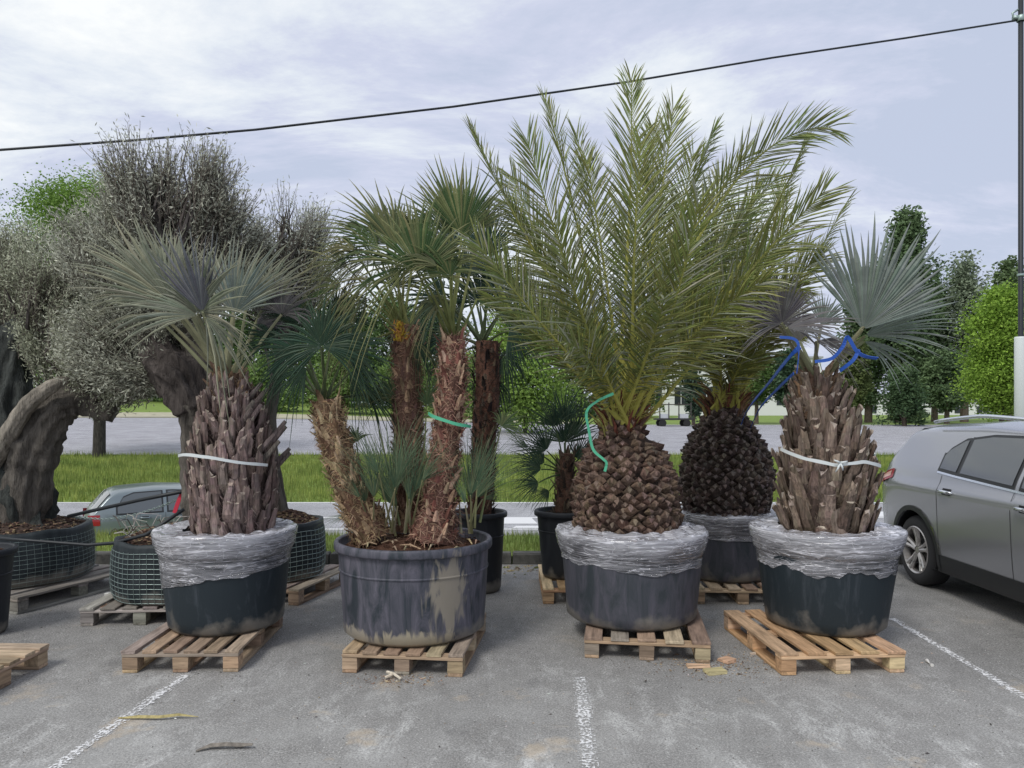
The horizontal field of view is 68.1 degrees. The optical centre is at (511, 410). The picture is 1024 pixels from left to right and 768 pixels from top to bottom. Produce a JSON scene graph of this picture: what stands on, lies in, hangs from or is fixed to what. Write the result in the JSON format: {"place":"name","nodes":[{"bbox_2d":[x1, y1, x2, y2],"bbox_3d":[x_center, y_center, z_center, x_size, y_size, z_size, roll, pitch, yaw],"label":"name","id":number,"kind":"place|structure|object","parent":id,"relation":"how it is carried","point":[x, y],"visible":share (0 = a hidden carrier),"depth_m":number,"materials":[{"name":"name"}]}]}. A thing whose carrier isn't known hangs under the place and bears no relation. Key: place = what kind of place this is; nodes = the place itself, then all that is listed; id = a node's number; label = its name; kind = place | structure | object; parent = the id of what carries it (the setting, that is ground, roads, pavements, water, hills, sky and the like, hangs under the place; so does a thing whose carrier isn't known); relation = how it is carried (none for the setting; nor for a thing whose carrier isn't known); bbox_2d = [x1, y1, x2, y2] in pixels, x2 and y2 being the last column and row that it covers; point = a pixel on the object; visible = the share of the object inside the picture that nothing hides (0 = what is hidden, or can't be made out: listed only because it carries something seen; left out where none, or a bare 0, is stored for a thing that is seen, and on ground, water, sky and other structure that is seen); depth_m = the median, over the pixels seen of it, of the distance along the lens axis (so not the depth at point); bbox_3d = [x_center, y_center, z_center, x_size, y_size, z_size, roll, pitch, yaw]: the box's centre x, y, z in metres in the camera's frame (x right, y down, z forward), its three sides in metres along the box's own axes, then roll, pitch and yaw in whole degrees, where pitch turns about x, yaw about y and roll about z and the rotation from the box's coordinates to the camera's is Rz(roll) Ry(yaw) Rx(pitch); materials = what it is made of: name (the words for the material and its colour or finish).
{"place":"outdoors","nodes":[
{"label":"outdoors","id":0,"kind":"place"},
{"bbox_2d":[94,527,539,554],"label":"grass","id":1,"kind":"structure","parent":0,"point":[533,543],"depth_m":9.29,"materials":[{"name":"plant"}]},
{"bbox_2d":[78,412,568,423],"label":"path","id":2,"kind":"structure","parent":0,"point":[170,414],"depth_m":84.98,"materials":[{"name":"concrete"}]},
{"bbox_2d":[57,503,883,534],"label":"road","id":3,"kind":"structure","parent":0,"point":[320,509],"depth_m":22.07,"materials":[{"name":"asphalt"}]},
{"bbox_2d":[83,482,182,534],"bbox_3d":[-6.827,2.196,15.935,3.800,1.428,1.895,0,0,-33],"label":"parked car","id":4,"kind":"object","parent":3,"relation":"on","point":[115,494],"visible":0.29,"depth_m":14.82,"materials":[{"name":"grey paint"}]},
{"bbox_2d":[57,502,882,502],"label":"road line","id":5,"kind":"object","parent":3,"relation":"on","point":[380,502],"visible":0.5,"depth_m":23.95,"materials":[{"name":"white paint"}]},
{"bbox_2d":[504,517,536,523],"bbox_3d":[0.133,2.900,20.007,1.048,0.001,1.166,0,0,0],"label":"road marking","id":6,"kind":"object","parent":3,"relation":"on","point":[518,520],"visible":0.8,"depth_m":20.00,"materials":[{"name":"white paint"}]},
{"bbox_2d":[53,449,895,501],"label":"grass","id":7,"kind":"structure","parent":0,"point":[69,463],"depth_m":30.31,"materials":[{"name":"plant"}]},
{"bbox_2d":[61,418,940,454],"bbox_3d":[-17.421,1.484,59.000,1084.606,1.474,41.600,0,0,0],"label":"parking lot","id":8,"kind":"structure","parent":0,"point":[137,435],"depth_m":53.14,"materials":[{"name":"asphalt"}]},
{"bbox_2d":[653,403,692,425],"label":"flatbed trailer","id":9,"kind":"object","parent":8,"relation":"on","point":[684,419],"visible":0.95,"depth_m":75.10,"materials":[{"name":"paint"}]},
{"bbox_2d":[0,0,1017,406],"label":"sky","id":10,"kind":"structure","parent":0,"point":[934,128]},
{"bbox_2d":[0,564,1023,767],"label":"parking lot","id":11,"kind":"structure","parent":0,"point":[667,723],"depth_m":4.41,"materials":[{"name":"asphalt"}]},
{"bbox_2d":[0,542,18,632],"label":"plant pot","id":12,"kind":"object","parent":11,"relation":"on","point":[8,550],"visible":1,"depth_m":5.71,"materials":[{"name":"black plastic"}]},
{"bbox_2d":[0,643,49,688],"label":"pallet","id":13,"kind":"object","parent":11,"relation":"on","point":[23,656],"visible":1,"depth_m":4.90,"materials":[{"name":"brown wood"}]},
{"bbox_2d":[9,564,111,614],"bbox_3d":[-4.322,1.607,6.976,1.004,0.144,1.262,0,0,20],"label":"pallet","id":14,"kind":"object","parent":11,"relation":"on","point":[19,598],"visible":0.38,"depth_m":6.66,"materials":[{"name":"brown wood"}]},
{"bbox_2d":[0,515,96,589],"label":"root ball","id":15,"kind":"object","parent":14,"relation":"on","point":[37,564],"visible":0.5,"depth_m":6.70,"materials":[{"name":"black fabric"}]},
{"bbox_2d":[0,208,157,527],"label":"olive tree","id":16,"kind":"object","parent":15,"relation":"on","point":[36,422],"visible":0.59,"depth_m":6.88,"materials":[{"name":"green plant"}]},
{"bbox_2d":[48,674,190,767],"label":"parking line","id":17,"kind":"object","parent":11,"relation":"on","point":[60,764],"visible":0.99,"depth_m":4.03,"materials":[{"name":"white paint"}]},
{"bbox_2d":[79,592,165,625],"bbox_3d":[-2.950,1.607,6.420,0.905,0.144,1.020,0,0,-4],"label":"pallet","id":18,"kind":"object","parent":11,"relation":"on","point":[92,613],"visible":0.28,"depth_m":5.93,"materials":[{"name":"brown wood"}]},
{"bbox_2d":[109,522,176,605],"bbox_3d":[-2.839,1.240,6.400,0.998,0.586,0.998,0,0,0],"label":"root ball","id":19,"kind":"object","parent":18,"relation":"on","point":[134,574],"visible":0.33,"depth_m":5.94,"materials":[{"name":"black fabric"}]},
{"bbox_2d":[0,508,184,546],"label":"pipe","id":20,"kind":"object","parent":19,"relation":"on","point":[170,518],"visible":0.96,"depth_m":6.09,"materials":[{"name":"black"}]},
{"bbox_2d":[110,513,189,537],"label":"twigs","id":21,"kind":"object","parent":19,"relation":"on","point":[136,527],"visible":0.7,"depth_m":6.11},
{"bbox_2d":[27,113,285,524],"bbox_3d":[-3.073,-0.708,6.534,2.196,3.536,1.132,0,0,0],"label":"olive tree","id":22,"kind":"object","parent":19,"relation":"on","point":[166,366],"visible":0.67,"depth_m":6.36,"materials":[{"name":"green plant"}]},
{"bbox_2d":[67,490,180,517],"bbox_3d":[-3.390,0.819,6.640,1.411,0.318,0.065,0,0,23],"label":"pipe","id":23,"kind":"object","parent":22,"relation":"attached to","point":[125,503],"visible":1,"depth_m":6.65,"materials":[{"name":"black"}]},
{"bbox_2d":[75,499,176,519],"bbox_3d":[-3.389,0.848,6.654,1.352,0.265,0.029,0,0,22],"label":"chain","id":24,"kind":"object","parent":23,"relation":"hanging from","point":[129,514],"visible":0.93,"depth_m":6.64,"materials":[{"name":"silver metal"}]},
{"bbox_2d":[172,494,180,512],"bbox_3d":[-2.821,0.781,6.400,0.094,0.179,0.006,0,0,0],"label":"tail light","id":25,"kind":"object","parent":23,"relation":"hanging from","point":[176,506],"visible":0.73,"depth_m":6.40,"materials":[{"name":"red plastic"}]},
{"bbox_2d":[118,713,197,718],"bbox_3d":[-1.926,1.663,4.120,0.430,0.023,0.035,0,0,-4],"label":"dry leaf","id":26,"kind":"object","parent":11,"relation":"on","point":[156,716],"visible":1,"depth_m":4.12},
{"bbox_2d":[121,617,282,672],"bbox_3d":[-2.142,1.607,5.374,0.748,0.144,1.061,0,0,-2],"label":"pallet","id":27,"kind":"object","parent":11,"relation":"on","point":[168,642],"visible":0.55,"depth_m":4.95,"materials":[{"name":"brown wood"}]},
{"bbox_2d":[151,518,297,636],"bbox_3d":[-2.072,1.179,5.501,0.996,0.704,0.998,0,0,0],"label":"plant pot","id":28,"kind":"object","parent":27,"relation":"on","point":[211,588],"visible":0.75,"depth_m":5.13,"materials":[{"name":"plastic"}]},
{"bbox_2d":[69,215,327,540],"bbox_3d":[-2.305,-0.222,5.593,1.954,2.548,1.282,0,0,0],"label":"fan palm","id":29,"kind":"object","parent":28,"relation":"in","point":[231,420],"visible":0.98,"depth_m":5.30,"materials":[{"name":"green plant"}]},
{"bbox_2d":[178,453,267,465],"bbox_3d":[-2.037,0.342,5.244,0.644,0.099,0.213,0,0,0],"label":"strap","id":30,"kind":"object","parent":29,"relation":"attached to","point":[220,459],"visible":1,"depth_m":5.17,"materials":[{"name":"white"}]},
{"bbox_2d":[196,742,252,751],"bbox_3d":[-1.423,1.662,3.763,0.271,0.031,0.052,0,0,-7],"label":"bark strip","id":31,"kind":"object","parent":11,"relation":"on","point":[229,744],"visible":1,"depth_m":3.75,"materials":[{"name":"wood"}]},
{"bbox_2d":[286,564,340,605],"bbox_3d":[-2.121,1.607,7.120,0.857,0.144,1.066,0,0,14],"label":"pallet","id":32,"kind":"object","parent":11,"relation":"on","point":[295,590],"visible":0.3,"depth_m":6.87,"materials":[{"name":"brown wood"}]},
{"bbox_2d":[276,508,325,582],"bbox_3d":[-2.225,1.221,7.100,0.936,0.625,0.936,0,0,0],"label":"root ball","id":33,"kind":"object","parent":32,"relation":"on","point":[308,556],"visible":0.38,"depth_m":6.89,"materials":[{"name":"black fabric"}]},
{"bbox_2d":[242,176,353,511],"bbox_3d":[-2.143,-0.598,7.203,1.208,3.272,1.064,0,0,-26],"label":"olive tree","id":34,"kind":"object","parent":33,"relation":"on","point":[304,237],"visible":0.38,"depth_m":7.09,"materials":[{"name":"green plant"}]},
{"bbox_2d":[325,671,446,688],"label":"litter","id":35,"kind":"object","parent":11,"relation":"on","point":[388,680],"visible":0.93,"depth_m":4.70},
{"bbox_2d":[385,670,401,681],"bbox_3d":[-0.743,1.659,4.749,0.115,0.036,0.139,0,0,0],"label":"twig","id":36,"kind":"object","parent":11,"relation":"on","point":[390,673],"visible":1,"depth_m":4.74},
{"bbox_2d":[342,612,486,676],"bbox_3d":[-0.646,1.607,5.314,0.795,0.144,1.032,0,0,6],"label":"pallet","id":37,"kind":"object","parent":11,"relation":"on","point":[457,657],"visible":0.56,"depth_m":4.85,"materials":[{"name":"brown wood"}]},
{"bbox_2d":[334,527,491,646],"bbox_3d":[-0.691,1.211,5.353,1.104,0.642,1.081,0,0,0],"label":"plant pot","id":38,"kind":"object","parent":37,"relation":"on","point":[411,596],"visible":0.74,"depth_m":4.92,"materials":[{"name":"grey plastic"}]},
{"bbox_2d":[235,152,532,550],"bbox_3d":[-0.947,-0.411,5.415,2.230,2.830,1.088,0,0,0],"label":"fan palm","id":39,"kind":"object","parent":38,"relation":"in","point":[419,496],"visible":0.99,"depth_m":5.28,"materials":[{"name":"green plant"}]},
{"bbox_2d":[428,412,470,427],"bbox_3d":[-0.433,0.065,5.196,0.299,0.112,0.109,0,0,0],"label":"ribbon","id":40,"kind":"object","parent":39,"relation":"attached to","point":[448,421],"visible":1,"depth_m":5.16,"materials":[{"name":"green"}]},
{"bbox_2d":[323,565,537,576],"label":"litter","id":41,"kind":"object","parent":11,"relation":"on","point":[517,567],"visible":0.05,"depth_m":8.01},
{"bbox_2d":[455,508,506,593],"bbox_3d":[-0.311,1.303,7.101,0.536,0.742,0.536,0,0,0],"label":"plant pot","id":42,"kind":"object","parent":11,"relation":"on","point":[492,525],"visible":0.47,"depth_m":6.93,"materials":[{"name":"black plastic"}]},
{"bbox_2d":[381,202,552,513],"bbox_3d":[-0.413,-0.463,7.218,1.721,2.996,0.986,0,0,0],"label":"fan palm","id":43,"kind":"object","parent":42,"relation":"in","point":[489,371],"visible":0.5,"depth_m":7.02,"materials":[{"name":"green plant"}]},
{"bbox_2d":[8,578,1023,767],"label":"litter","id":44,"kind":"object","parent":11,"relation":"on","point":[547,693],"visible":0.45,"depth_m":4.49,"materials":[{"name":"plant"}]},
{"bbox_2d":[538,564,565,603],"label":"pallet","id":45,"kind":"object","parent":11,"relation":"on","point":[548,590],"visible":0.27,"depth_m":6.61,"materials":[{"name":"brown wood"}]},
{"bbox_2d":[534,506,573,579],"bbox_3d":[0.496,1.222,7.052,0.580,0.619,0.580,0,0,0],"label":"plant pot","id":46,"kind":"object","parent":45,"relation":"on","point":[550,550],"visible":0.45,"depth_m":6.86,"materials":[{"name":"black plastic"}]},
{"bbox_2d":[499,382,600,512],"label":"fan palm","id":47,"kind":"object","parent":46,"relation":"in","point":[565,473],"visible":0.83,"depth_m":7.04,"materials":[{"name":"green plant"}]},
{"bbox_2d":[573,677,598,767],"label":"parking line","id":48,"kind":"object","parent":11,"relation":"on","point":[588,714],"visible":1,"depth_m":4.11,"materials":[{"name":"white paint"}]},
{"bbox_2d":[584,609,710,662],"bbox_3d":[0.981,1.607,5.616,0.842,0.144,1.095,0,0,8],"label":"pallet","id":49,"kind":"object","parent":11,"relation":"on","point":[698,642],"visible":0.46,"depth_m":5.13,"materials":[{"name":"brown wood"}]},
{"bbox_2d":[555,521,708,631],"bbox_3d":[0.895,1.185,5.700,1.137,0.694,1.140,0,0,0],"label":"plant pot","id":50,"kind":"object","parent":49,"relation":"on","point":[635,587],"visible":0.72,"depth_m":5.26,"materials":[{"name":"grey plastic"}]},
{"bbox_2d":[451,59,856,543],"bbox_3d":[1.033,-0.919,5.593,2.906,3.871,2.115,0,0,0],"label":"feather palm","id":51,"kind":"object","parent":50,"relation":"in","point":[636,487],"visible":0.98,"depth_m":5.37,"materials":[{"name":"green plant"}]},
{"bbox_2d":[585,392,613,471],"bbox_3d":[0.617,0.146,5.244,0.215,0.550,0.072,0,0,-14],"label":"ribbon","id":52,"kind":"object","parent":51,"relation":"hanging from","point":[589,432],"visible":1,"depth_m":5.25,"materials":[{"name":"green"}]},
{"bbox_2d":[686,663,710,668],"bbox_3d":[1.219,1.668,4.950,0.155,0.023,0.053,0,0,3],"label":"wood scrap","id":53,"kind":"object","parent":11,"relation":"on","point":[694,665],"visible":0.93,"depth_m":4.93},
{"bbox_2d":[624,647,780,690],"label":"litter","id":54,"kind":"object","parent":11,"relation":"on","point":[729,666],"visible":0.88,"depth_m":4.98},
{"bbox_2d":[703,667,727,675],"bbox_3d":[1.301,1.668,4.849,0.136,0.026,0.081,0,0,-14],"label":"wood scrap","id":55,"kind":"object","parent":11,"relation":"on","point":[713,671],"visible":1,"depth_m":4.83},
{"bbox_2d":[717,656,735,663],"bbox_3d":[1.438,1.668,5.066,0.092,0.024,0.094,0,0,-33],"label":"wood scrap","id":56,"kind":"object","parent":11,"relation":"on","point":[727,659],"visible":1,"depth_m":5.05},
{"bbox_2d":[698,580,762,604],"bbox_3d":[2.021,1.607,7.052,0.862,0.144,1.015,0,0,2],"label":"pallet","id":57,"kind":"object","parent":11,"relation":"on","point":[737,594],"visible":0.2,"depth_m":6.57,"materials":[{"name":"brown wood"}]},
{"bbox_2d":[681,506,776,582],"bbox_3d":[2.001,1.205,7.101,0.948,0.653,0.949,0,0,0],"label":"plant pot","id":58,"kind":"object","parent":57,"relation":"on","point":[729,555],"visible":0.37,"depth_m":6.70,"materials":[{"name":"grey plastic"}]},
{"bbox_2d":[640,158,860,518],"bbox_3d":[2.201,-0.705,6.989,2.281,3.414,1.467,0,0,0],"label":"feather palm","id":59,"kind":"object","parent":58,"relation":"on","point":[726,467],"visible":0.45,"depth_m":6.81,"materials":[{"name":"green plant"}]},
{"bbox_2d":[724,609,905,674],"bbox_3d":[2.074,1.607,5.344,0.822,0.144,1.063,0,0,-4],"label":"pallet","id":60,"kind":"object","parent":11,"relation":"on","point":[836,656],"visible":0.76,"depth_m":5.00,"materials":[{"name":"brown wood"}]},
{"bbox_2d":[748,516,907,636],"bbox_3d":[2.273,1.171,5.500,1.068,0.722,1.068,0,0,0],"label":"plant pot","id":61,"kind":"object","parent":60,"relation":"on","point":[838,588],"visible":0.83,"depth_m":5.12,"materials":[{"name":"plastic"}]},
{"bbox_2d":[730,214,959,540],"bbox_3d":[2.345,-0.156,5.467,1.717,2.413,0.881,0,0,0],"label":"fan palm","id":62,"kind":"object","parent":61,"relation":"in","point":[818,423],"visible":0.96,"depth_m":5.24,"materials":[{"name":"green plant"}]},
{"bbox_2d":[741,347,801,424],"bbox_3d":[1.954,-0.157,5.928,0.100,0.574,1.674,0,0,4],"label":"tape","id":63,"kind":"object","parent":62,"relation":"attached to","point":[792,353],"visible":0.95,"depth_m":5.42,"materials":[{"name":"blue"}]},
{"bbox_2d":[750,372,793,427],"bbox_3d":[2.032,-0.057,6.002,0.030,0.424,1.518,0,0,7],"label":"tape","id":64,"kind":"object","parent":62,"relation":"attached to","point":[778,387],"visible":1,"depth_m":5.73,"materials":[{"name":"blue"}]},
{"bbox_2d":[780,336,799,373],"bbox_3d":[1.862,-0.377,5.073,0.124,0.257,0.070,0,0,0],"label":"tape","id":65,"kind":"object","parent":62,"relation":"hanging from","point":[792,338],"visible":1,"depth_m":5.06,"materials":[{"name":"blue"}]},
{"bbox_2d":[780,448,880,471],"bbox_3d":[2.206,0.338,5.194,0.668,0.152,0.234,0,0,11],"label":"strap","id":66,"kind":"object","parent":62,"relation":"attached to","point":[838,464],"visible":1,"depth_m":5.14,"materials":[{"name":"white"}]},
{"bbox_2d":[815,335,878,362],"bbox_3d":[2.235,-0.409,5.032,0.408,0.178,0.098,0,0,6],"label":"tape","id":67,"kind":"object","parent":62,"relation":"attached to","point":[841,348],"visible":1,"depth_m":5.00,"materials":[{"name":"blue"}]},
{"bbox_2d":[839,349,859,371],"bbox_3d":[2.248,-0.334,5.046,0.018,0.150,0.146,0,0,-40],"label":"tape","id":68,"kind":"object","parent":67,"relation":"hanging from","point":[850,362],"visible":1,"depth_m":5.03,"materials":[{"name":"blue"}]},
{"bbox_2d":[882,414,1023,602],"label":"parked car","id":69,"kind":"object","parent":11,"relation":"on","point":[953,500],"visible":0.95,"depth_m":6.61,"materials":[{"name":"silver metal"}]},
{"bbox_2d":[889,618,1023,698],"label":"parking line","id":70,"kind":"object","parent":11,"relation":"on","point":[961,660],"visible":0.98,"depth_m":5.10,"materials":[{"name":"white paint"}]},
{"bbox_2d":[54,398,1013,563],"bbox_3d":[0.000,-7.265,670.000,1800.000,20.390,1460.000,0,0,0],"label":"ground","id":71,"kind":"structure","parent":0,"point":[159,406],"depth_m":82.02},
{"bbox_2d":[33,360,59,387],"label":"leafy tree","id":72,"kind":"object","parent":71,"relation":"on","point":[40,378],"visible":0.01,"depth_m":120.27,"materials":[{"name":"green plant"}]},
{"bbox_2d":[0,159,161,457],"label":"leafy tree","id":73,"kind":"object","parent":71,"relation":"on","point":[54,199],"visible":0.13,"depth_m":35.42,"materials":[{"name":"green plant"}]},
{"bbox_2d":[204,304,274,382],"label":"leafy tree","id":74,"kind":"object","parent":71,"relation":"on","point":[238,322],"visible":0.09,"depth_m":120.47,"materials":[{"name":"green plant"}]},
{"bbox_2d":[246,354,309,411],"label":"shrub","id":75,"kind":"object","parent":71,"relation":"on","point":[254,378],"visible":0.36,"depth_m":93.68,"materials":[{"name":"green plant"}]},
{"bbox_2d":[246,313,330,401],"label":"leafy tree","id":76,"kind":"object","parent":71,"relation":"on","point":[293,365],"visible":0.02,"depth_m":125.51,"materials":[{"name":"green plant"}]},
{"bbox_2d":[297,351,379,413],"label":"shrub","id":77,"kind":"object","parent":71,"relation":"on","point":[331,377],"visible":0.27,"depth_m":93.44,"materials":[{"name":"green plant"}]},
{"bbox_2d":[292,296,389,406],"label":"leafy tree","id":78,"kind":"object","parent":71,"relation":"on","point":[314,358],"visible":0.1,"depth_m":115.64,"materials":[{"name":"green plant"}]},
{"bbox_2d":[358,289,438,407],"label":"leafy tree","id":79,"kind":"object","parent":71,"relation":"on","point":[380,325],"visible":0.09,"depth_m":120.40,"materials":[{"name":"green plant"}]},
{"bbox_2d":[362,354,436,413],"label":"shrub","id":80,"kind":"object","parent":71,"relation":"on","point":[389,371],"visible":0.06,"depth_m":94.11,"materials":[{"name":"green plant"}]},
{"bbox_2d":[422,311,476,395],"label":"leafy tree","id":81,"kind":"object","parent":71,"relation":"on","point":[469,331],"visible":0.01,"depth_m":126.30,"materials":[{"name":"green plant"}]},
{"bbox_2d":[437,352,514,417],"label":"shrub","id":82,"kind":"object","parent":71,"relation":"on","point":[469,396],"visible":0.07,"depth_m":93.58,"materials":[{"name":"green plant"}]},
{"bbox_2d":[94,551,902,563],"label":"kerb","id":83,"kind":"structure","parent":71,"relation":"on","point":[519,557],"depth_m":8.28,"materials":[{"name":"concrete"}]},
{"bbox_2d":[466,306,588,433],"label":"leafy tree","id":84,"kind":"object","parent":71,"relation":"on","point":[539,383],"visible":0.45,"depth_m":58.01,"materials":[{"name":"green plant"}]},
{"bbox_2d":[543,308,624,417],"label":"leafy tree","id":85,"kind":"object","parent":71,"relation":"on","point":[592,412],"visible":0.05,"depth_m":114.90,"materials":[{"name":"green plant"}]},
{"bbox_2d":[613,345,670,413],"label":"leafy tree","id":86,"kind":"object","parent":71,"relation":"on","point":[652,401],"visible":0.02,"depth_m":122.05,"materials":[{"name":"green plant"}]},
{"bbox_2d":[369,419,959,423],"bbox_3d":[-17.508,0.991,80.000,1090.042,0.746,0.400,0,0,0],"label":"kerb","id":87,"kind":"structure","parent":71,"relation":"on","point":[779,423],"depth_m":80.16,"materials":[{"name":"concrete"}]},
{"bbox_2d":[678,294,709,424],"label":"cypress tree","id":88,"kind":"object","parent":71,"relation":"on","point":[696,410],"visible":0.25,"depth_m":77.73,"materials":[{"name":"green plant"}]},
{"bbox_2d":[649,356,822,415],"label":"warehouse","id":89,"kind":"structure","parent":71,"relation":"on","point":[771,408],"depth_m":150.00,"materials":[{"name":"white"}]},
{"bbox_2d":[675,388,686,403],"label":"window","id":90,"kind":"structure","parent":89,"relation":"in","point":[680,400],"depth_m":149.90,"materials":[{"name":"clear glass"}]},
{"bbox_2d":[741,349,778,422],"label":"leafy tree","id":91,"kind":"object","parent":71,"relation":"on","point":[757,387],"visible":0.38,"depth_m":82.43,"materials":[{"name":"green plant"}]},
{"bbox_2d":[770,348,801,416],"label":"leafy tree","id":92,"kind":"object","parent":71,"relation":"on","point":[786,371],"visible":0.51,"depth_m":81.20,"materials":[{"name":"green plant"}]},
{"bbox_2d":[839,336,875,409],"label":"leafy tree","id":93,"kind":"object","parent":71,"relation":"on","point":[864,385],"visible":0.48,"depth_m":82.79,"materials":[{"name":"green plant"}]},
{"bbox_2d":[832,265,897,422],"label":"poplar tree","id":94,"kind":"object","parent":71,"relation":"on","point":[870,400],"visible":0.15,"depth_m":89.16,"materials":[{"name":"green plant"}]},
{"bbox_2d":[871,363,932,425],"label":"bushy tree","id":95,"kind":"object","parent":71,"relation":"on","point":[904,407],"visible":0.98,"depth_m":75.25,"materials":[{"name":"green plant"}]},
{"bbox_2d":[869,204,953,422],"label":"poplar tree","id":96,"kind":"object","parent":71,"relation":"on","point":[904,218],"visible":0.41,"depth_m":86.56,"materials":[{"name":"green plant"}]},
{"bbox_2d":[847,394,987,414],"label":"warehouse","id":97,"kind":"structure","parent":71,"relation":"on","point":[954,412],"depth_m":165.00,"materials":[{"name":"white"}]},
{"bbox_2d":[914,278,959,421],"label":"poplar tree","id":98,"kind":"object","parent":71,"relation":"on","point":[934,415],"visible":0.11,"depth_m":92.52,"materials":[{"name":"green plant"}]},
{"bbox_2d":[917,347,973,422],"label":"leafy tree","id":99,"kind":"object","parent":71,"relation":"on","point":[940,385],"visible":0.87,"depth_m":83.34,"materials":[{"name":"green plant"}]},
{"bbox_2d":[935,249,997,421],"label":"poplar tree","id":100,"kind":"object","parent":71,"relation":"on","point":[964,284],"visible":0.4,"depth_m":90.99,"materials":[{"name":"green plant"}]},
{"bbox_2d":[946,278,1017,421],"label":"leafy tree","id":101,"kind":"object","parent":71,"relation":"on","point":[989,378],"visible":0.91,"depth_m":57.06,"materials":[{"name":"green plant"}]},
{"bbox_2d":[983,255,1017,420],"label":"poplar tree","id":102,"kind":"object","parent":71,"relation":"on","point":[1008,270],"visible":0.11,"depth_m":89.63,"materials":[{"name":"green plant"}]},
{"bbox_2d":[1011,0,1023,420],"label":"lamp post","id":103,"kind":"object","parent":71,"relation":"on","point":[1019,373],"visible":0.78,"depth_m":9.97,"materials":[{"name":"black"}]},
{"bbox_2d":[0,19,1017,150],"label":"overhead cable","id":104,"kind":"object","parent":103,"relation":"attached to","point":[342,119],"visible":0.94,"depth_m":8.55,"materials":[{"name":"black plastic"}]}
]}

